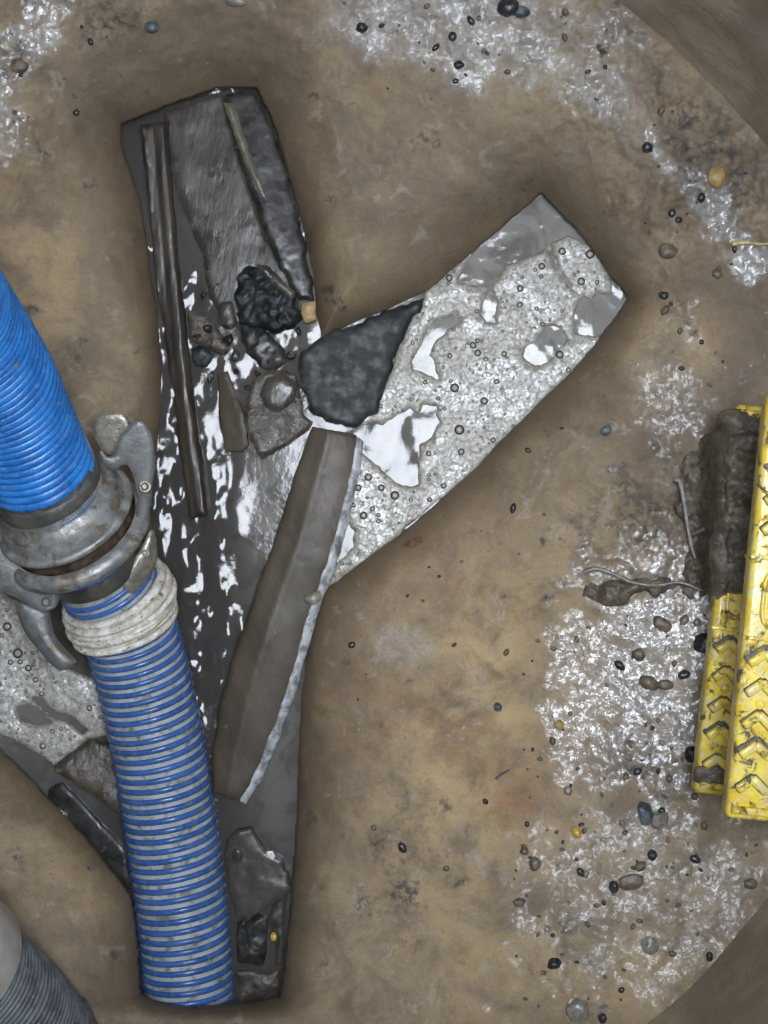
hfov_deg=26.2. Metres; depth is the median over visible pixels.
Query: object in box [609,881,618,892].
stone
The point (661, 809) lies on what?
tiny pebble
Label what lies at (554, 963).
stone
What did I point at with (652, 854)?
stone
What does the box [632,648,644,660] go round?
stone
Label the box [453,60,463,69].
stone
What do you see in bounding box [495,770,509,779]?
dark twig
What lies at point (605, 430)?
stone
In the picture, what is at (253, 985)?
slate shard
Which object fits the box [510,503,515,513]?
tiny pebble
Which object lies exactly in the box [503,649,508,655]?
tiny pebble
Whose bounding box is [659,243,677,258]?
stone
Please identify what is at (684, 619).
tiny pebble
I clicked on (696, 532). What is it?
brown twig
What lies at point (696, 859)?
tiny pebble
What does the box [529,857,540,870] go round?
stone
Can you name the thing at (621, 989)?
tiny pebble
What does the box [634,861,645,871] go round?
tiny pebble
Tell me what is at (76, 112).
tiny pebble
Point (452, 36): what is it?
tiny pebble
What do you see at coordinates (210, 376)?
slate crumb
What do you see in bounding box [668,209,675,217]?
tiny pebble
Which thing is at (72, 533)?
suction hose
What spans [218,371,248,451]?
slate shard
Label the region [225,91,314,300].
slate strip
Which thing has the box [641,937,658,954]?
stone
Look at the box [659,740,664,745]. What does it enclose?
tiny pebble
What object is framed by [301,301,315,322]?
tan chip
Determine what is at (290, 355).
slate crumb
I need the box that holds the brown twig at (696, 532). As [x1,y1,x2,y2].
[690,527,703,537]
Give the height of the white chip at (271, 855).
0.004 m
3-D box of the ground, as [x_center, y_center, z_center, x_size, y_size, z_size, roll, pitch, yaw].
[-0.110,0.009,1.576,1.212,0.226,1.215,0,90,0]
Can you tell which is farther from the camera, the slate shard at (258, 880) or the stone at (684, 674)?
the slate shard at (258, 880)
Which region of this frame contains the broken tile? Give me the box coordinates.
[244,369,312,458]
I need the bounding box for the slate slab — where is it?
[164,94,298,331]
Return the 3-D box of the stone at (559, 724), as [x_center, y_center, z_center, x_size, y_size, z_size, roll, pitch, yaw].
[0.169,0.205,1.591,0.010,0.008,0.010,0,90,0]
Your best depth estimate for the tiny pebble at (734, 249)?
1.57 m
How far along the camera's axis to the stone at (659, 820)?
1.57 m
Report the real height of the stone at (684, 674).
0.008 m
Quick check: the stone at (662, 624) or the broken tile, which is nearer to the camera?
the stone at (662, 624)
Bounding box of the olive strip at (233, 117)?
[224,103,266,199]
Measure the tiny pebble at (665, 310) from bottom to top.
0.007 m
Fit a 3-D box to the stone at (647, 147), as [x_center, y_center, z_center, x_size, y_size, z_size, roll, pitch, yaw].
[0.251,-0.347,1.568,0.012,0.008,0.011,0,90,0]
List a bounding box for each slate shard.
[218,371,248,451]
[225,826,291,920]
[235,970,278,1001]
[237,913,267,965]
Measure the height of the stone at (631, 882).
0.007 m
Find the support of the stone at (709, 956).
on the ground
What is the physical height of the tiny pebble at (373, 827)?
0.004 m
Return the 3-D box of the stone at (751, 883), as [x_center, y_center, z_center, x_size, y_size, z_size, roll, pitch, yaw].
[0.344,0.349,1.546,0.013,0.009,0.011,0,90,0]
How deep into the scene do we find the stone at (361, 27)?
1.56 m
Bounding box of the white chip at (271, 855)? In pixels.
[266,850,275,859]
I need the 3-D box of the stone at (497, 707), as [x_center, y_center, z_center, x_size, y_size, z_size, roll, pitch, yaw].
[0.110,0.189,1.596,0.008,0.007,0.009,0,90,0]
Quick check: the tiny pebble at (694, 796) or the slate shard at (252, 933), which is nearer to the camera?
the tiny pebble at (694, 796)
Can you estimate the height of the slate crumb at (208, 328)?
0.008 m
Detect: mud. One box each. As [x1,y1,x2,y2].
[582,426,758,606]
[693,765,724,784]
[709,408,759,599]
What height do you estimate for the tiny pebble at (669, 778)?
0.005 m
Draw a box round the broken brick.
[55,739,120,812]
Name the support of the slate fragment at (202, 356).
on the water
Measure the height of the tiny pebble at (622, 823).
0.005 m
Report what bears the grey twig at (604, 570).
on the ground
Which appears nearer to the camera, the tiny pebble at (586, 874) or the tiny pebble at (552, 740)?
the tiny pebble at (586, 874)
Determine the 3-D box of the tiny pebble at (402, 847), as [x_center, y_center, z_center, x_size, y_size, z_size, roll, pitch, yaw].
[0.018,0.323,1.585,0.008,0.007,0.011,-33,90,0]
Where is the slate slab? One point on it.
(214, 193)
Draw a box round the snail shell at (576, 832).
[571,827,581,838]
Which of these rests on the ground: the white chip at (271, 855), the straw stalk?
the straw stalk
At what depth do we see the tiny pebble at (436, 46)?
1.57 m
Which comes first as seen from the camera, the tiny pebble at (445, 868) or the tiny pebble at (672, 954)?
the tiny pebble at (672, 954)
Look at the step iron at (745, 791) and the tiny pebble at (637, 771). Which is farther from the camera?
the tiny pebble at (637, 771)
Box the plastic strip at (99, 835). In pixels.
[48,782,131,889]
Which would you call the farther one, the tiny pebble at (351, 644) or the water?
the water
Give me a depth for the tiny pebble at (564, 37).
1.55 m
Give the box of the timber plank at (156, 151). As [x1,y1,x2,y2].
[141,120,207,518]
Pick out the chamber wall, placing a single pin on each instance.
(721, 46)
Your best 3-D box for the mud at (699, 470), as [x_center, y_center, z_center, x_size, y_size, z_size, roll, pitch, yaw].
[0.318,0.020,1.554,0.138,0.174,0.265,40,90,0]
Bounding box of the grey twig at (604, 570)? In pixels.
[582,566,702,590]
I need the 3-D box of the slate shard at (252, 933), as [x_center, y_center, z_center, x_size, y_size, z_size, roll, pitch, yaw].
[-0.131,0.425,1.639,0.031,0.013,0.052,0,90,0]
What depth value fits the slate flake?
1.63 m
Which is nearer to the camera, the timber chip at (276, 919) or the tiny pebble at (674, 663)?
the tiny pebble at (674, 663)
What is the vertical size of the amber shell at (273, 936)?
0.006 m
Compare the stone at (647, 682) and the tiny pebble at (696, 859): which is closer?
the tiny pebble at (696, 859)
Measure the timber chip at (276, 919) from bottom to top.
0.009 m
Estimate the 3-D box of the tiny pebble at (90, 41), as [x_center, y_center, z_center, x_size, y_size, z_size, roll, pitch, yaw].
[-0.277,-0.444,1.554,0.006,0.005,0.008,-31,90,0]
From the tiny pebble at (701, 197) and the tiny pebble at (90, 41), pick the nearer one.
the tiny pebble at (90, 41)
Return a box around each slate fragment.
[58,807,68,817]
[188,312,230,355]
[192,346,213,366]
[218,301,236,328]
[241,324,258,349]
[246,331,287,369]
[255,264,294,298]
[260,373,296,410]
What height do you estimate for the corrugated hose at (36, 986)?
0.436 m
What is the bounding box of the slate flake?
[232,847,243,863]
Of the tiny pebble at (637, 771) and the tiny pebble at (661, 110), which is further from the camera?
the tiny pebble at (637, 771)
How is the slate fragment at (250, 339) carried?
on the slate slab
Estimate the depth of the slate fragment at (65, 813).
1.63 m
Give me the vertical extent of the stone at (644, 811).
0.017 m
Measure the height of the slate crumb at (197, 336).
0.007 m
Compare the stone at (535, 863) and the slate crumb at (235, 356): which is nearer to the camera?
the stone at (535, 863)
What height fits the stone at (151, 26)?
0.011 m
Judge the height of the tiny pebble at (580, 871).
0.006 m
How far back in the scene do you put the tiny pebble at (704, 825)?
1.56 m
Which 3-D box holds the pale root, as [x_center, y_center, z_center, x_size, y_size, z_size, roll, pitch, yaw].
[0.290,0.005,1.577,0.008,0.008,0.080,-13,90,0]
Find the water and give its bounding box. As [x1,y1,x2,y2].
[0,88,626,1001]
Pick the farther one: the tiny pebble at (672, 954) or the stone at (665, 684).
the stone at (665, 684)
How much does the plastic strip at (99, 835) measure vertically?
0.008 m
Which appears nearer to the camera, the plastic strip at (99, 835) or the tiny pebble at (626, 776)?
the tiny pebble at (626, 776)
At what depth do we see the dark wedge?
1.63 m
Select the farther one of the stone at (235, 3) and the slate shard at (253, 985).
the slate shard at (253, 985)
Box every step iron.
[691,405,760,794]
[721,395,767,820]
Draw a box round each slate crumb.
[192,334,203,338]
[200,289,206,300]
[203,324,212,332]
[207,371,213,383]
[223,334,232,345]
[231,348,239,361]
[255,328,264,336]
[286,352,295,358]
[295,327,300,334]
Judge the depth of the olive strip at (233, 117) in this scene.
1.62 m
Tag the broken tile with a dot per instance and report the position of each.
(270, 431)
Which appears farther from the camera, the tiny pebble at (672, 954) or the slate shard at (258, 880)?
the slate shard at (258, 880)
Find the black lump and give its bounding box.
[234,266,302,333]
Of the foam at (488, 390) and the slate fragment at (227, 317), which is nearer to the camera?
the slate fragment at (227, 317)
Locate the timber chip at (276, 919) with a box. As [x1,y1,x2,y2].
[267,895,287,964]
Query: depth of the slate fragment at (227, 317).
1.62 m
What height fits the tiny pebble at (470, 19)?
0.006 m
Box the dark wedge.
[299,298,424,427]
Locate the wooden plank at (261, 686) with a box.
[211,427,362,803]
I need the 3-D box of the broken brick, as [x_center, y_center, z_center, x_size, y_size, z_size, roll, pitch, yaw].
[-0.274,0.259,1.634,0.096,0.020,0.051,33,90,0]
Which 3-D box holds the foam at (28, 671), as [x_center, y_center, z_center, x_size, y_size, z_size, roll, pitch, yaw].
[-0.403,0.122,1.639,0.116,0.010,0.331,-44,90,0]
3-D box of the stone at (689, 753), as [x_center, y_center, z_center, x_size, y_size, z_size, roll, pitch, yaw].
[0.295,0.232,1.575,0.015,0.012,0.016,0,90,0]
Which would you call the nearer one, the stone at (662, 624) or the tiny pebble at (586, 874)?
the tiny pebble at (586, 874)
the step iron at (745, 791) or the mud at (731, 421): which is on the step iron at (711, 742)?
the mud at (731, 421)
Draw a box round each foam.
[0,593,106,764]
[329,236,611,584]
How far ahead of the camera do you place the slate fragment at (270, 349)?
1.63 m
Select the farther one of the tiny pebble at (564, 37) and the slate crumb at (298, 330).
the slate crumb at (298, 330)
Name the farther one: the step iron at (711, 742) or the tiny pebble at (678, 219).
the tiny pebble at (678, 219)
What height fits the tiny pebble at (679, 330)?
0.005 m
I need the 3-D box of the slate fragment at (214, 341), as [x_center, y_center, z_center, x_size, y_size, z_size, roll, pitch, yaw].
[-0.177,-0.175,1.635,0.027,0.012,0.055,-41,90,0]
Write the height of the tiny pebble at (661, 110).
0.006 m
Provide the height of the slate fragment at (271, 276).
0.008 m
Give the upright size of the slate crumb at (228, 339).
0.009 m
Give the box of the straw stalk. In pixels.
[732,240,767,245]
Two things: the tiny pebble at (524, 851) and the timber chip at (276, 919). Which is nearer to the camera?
the tiny pebble at (524, 851)
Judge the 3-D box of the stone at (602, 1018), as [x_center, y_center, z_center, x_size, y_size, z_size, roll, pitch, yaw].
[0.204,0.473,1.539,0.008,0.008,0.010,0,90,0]
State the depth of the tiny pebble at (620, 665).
1.59 m
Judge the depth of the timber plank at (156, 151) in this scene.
1.63 m
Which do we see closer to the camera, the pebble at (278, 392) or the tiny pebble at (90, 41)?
the tiny pebble at (90, 41)
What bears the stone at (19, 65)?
on the ground
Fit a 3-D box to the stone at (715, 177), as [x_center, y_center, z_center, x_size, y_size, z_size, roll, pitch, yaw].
[0.315,-0.317,1.563,0.018,0.010,0.021,0,90,0]
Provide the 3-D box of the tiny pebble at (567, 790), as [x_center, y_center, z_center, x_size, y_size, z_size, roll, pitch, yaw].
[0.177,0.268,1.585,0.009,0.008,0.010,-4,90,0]
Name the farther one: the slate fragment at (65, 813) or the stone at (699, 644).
the slate fragment at (65, 813)
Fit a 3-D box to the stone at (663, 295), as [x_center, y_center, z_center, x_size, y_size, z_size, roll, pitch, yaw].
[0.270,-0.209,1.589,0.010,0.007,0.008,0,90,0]
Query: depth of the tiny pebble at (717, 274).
1.57 m
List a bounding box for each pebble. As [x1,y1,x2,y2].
[73,109,79,115]
[87,38,93,45]
[304,591,321,604]
[348,642,355,647]
[371,825,376,830]
[398,842,406,852]
[432,43,439,50]
[443,865,448,871]
[448,32,456,40]
[467,16,474,24]
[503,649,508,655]
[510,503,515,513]
[513,898,525,906]
[520,847,528,855]
[549,737,555,744]
[562,8,568,16]
[562,33,567,41]
[564,786,571,795]
[576,868,583,876]
[584,870,588,877]
[614,660,624,670]
[618,987,624,992]
[619,820,625,826]
[623,772,628,779]
[633,768,641,775]
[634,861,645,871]
[657,105,664,115]
[658,807,664,812]
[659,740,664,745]
[661,305,669,315]
[666,775,672,782]
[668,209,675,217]
[669,951,676,956]
[671,660,676,666]
[675,216,682,222]
[677,327,682,334]
[680,614,688,624]
[690,855,700,863]
[691,793,698,799]
[693,618,700,626]
[697,192,705,202]
[701,821,707,829]
[712,269,722,278]
[732,246,736,252]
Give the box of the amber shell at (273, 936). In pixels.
[271,932,276,940]
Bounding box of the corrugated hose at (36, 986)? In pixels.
[0,901,97,1023]
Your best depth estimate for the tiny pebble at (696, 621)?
1.58 m
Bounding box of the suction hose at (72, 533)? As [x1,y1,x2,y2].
[0,269,234,1006]
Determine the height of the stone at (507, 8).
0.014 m
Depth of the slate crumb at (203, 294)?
1.63 m
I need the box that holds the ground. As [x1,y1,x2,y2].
[0,0,767,1023]
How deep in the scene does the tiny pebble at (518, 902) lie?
1.57 m
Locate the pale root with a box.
[674,478,695,558]
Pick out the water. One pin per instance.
(214, 560)
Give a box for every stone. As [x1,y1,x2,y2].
[10,58,28,73]
[144,21,159,32]
[225,0,247,6]
[356,22,367,32]
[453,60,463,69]
[494,702,501,711]
[497,0,518,16]
[515,6,530,17]
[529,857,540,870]
[547,958,561,969]
[554,719,563,729]
[566,999,588,1021]
[598,1013,606,1023]
[600,425,611,435]
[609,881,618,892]
[619,874,643,890]
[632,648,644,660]
[637,801,652,825]
[639,675,658,690]
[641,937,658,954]
[642,141,653,152]
[647,849,656,860]
[651,810,668,829]
[653,616,671,632]
[658,680,673,689]
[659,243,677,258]
[659,291,668,299]
[678,670,690,679]
[684,746,694,762]
[693,633,706,653]
[706,951,712,961]
[707,167,724,187]
[744,878,757,889]
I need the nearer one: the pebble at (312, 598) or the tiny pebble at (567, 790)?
the tiny pebble at (567, 790)
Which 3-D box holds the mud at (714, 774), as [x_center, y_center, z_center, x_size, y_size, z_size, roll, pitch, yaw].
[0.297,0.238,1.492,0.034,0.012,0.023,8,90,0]
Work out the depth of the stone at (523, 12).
1.55 m
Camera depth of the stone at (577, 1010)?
1.54 m
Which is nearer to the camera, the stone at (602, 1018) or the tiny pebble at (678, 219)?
the stone at (602, 1018)
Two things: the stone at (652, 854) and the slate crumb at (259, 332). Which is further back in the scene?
the slate crumb at (259, 332)
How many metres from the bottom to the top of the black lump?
0.028 m
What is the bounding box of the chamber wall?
[615,0,767,1023]
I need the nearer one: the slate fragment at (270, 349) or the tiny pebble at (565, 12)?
the tiny pebble at (565, 12)

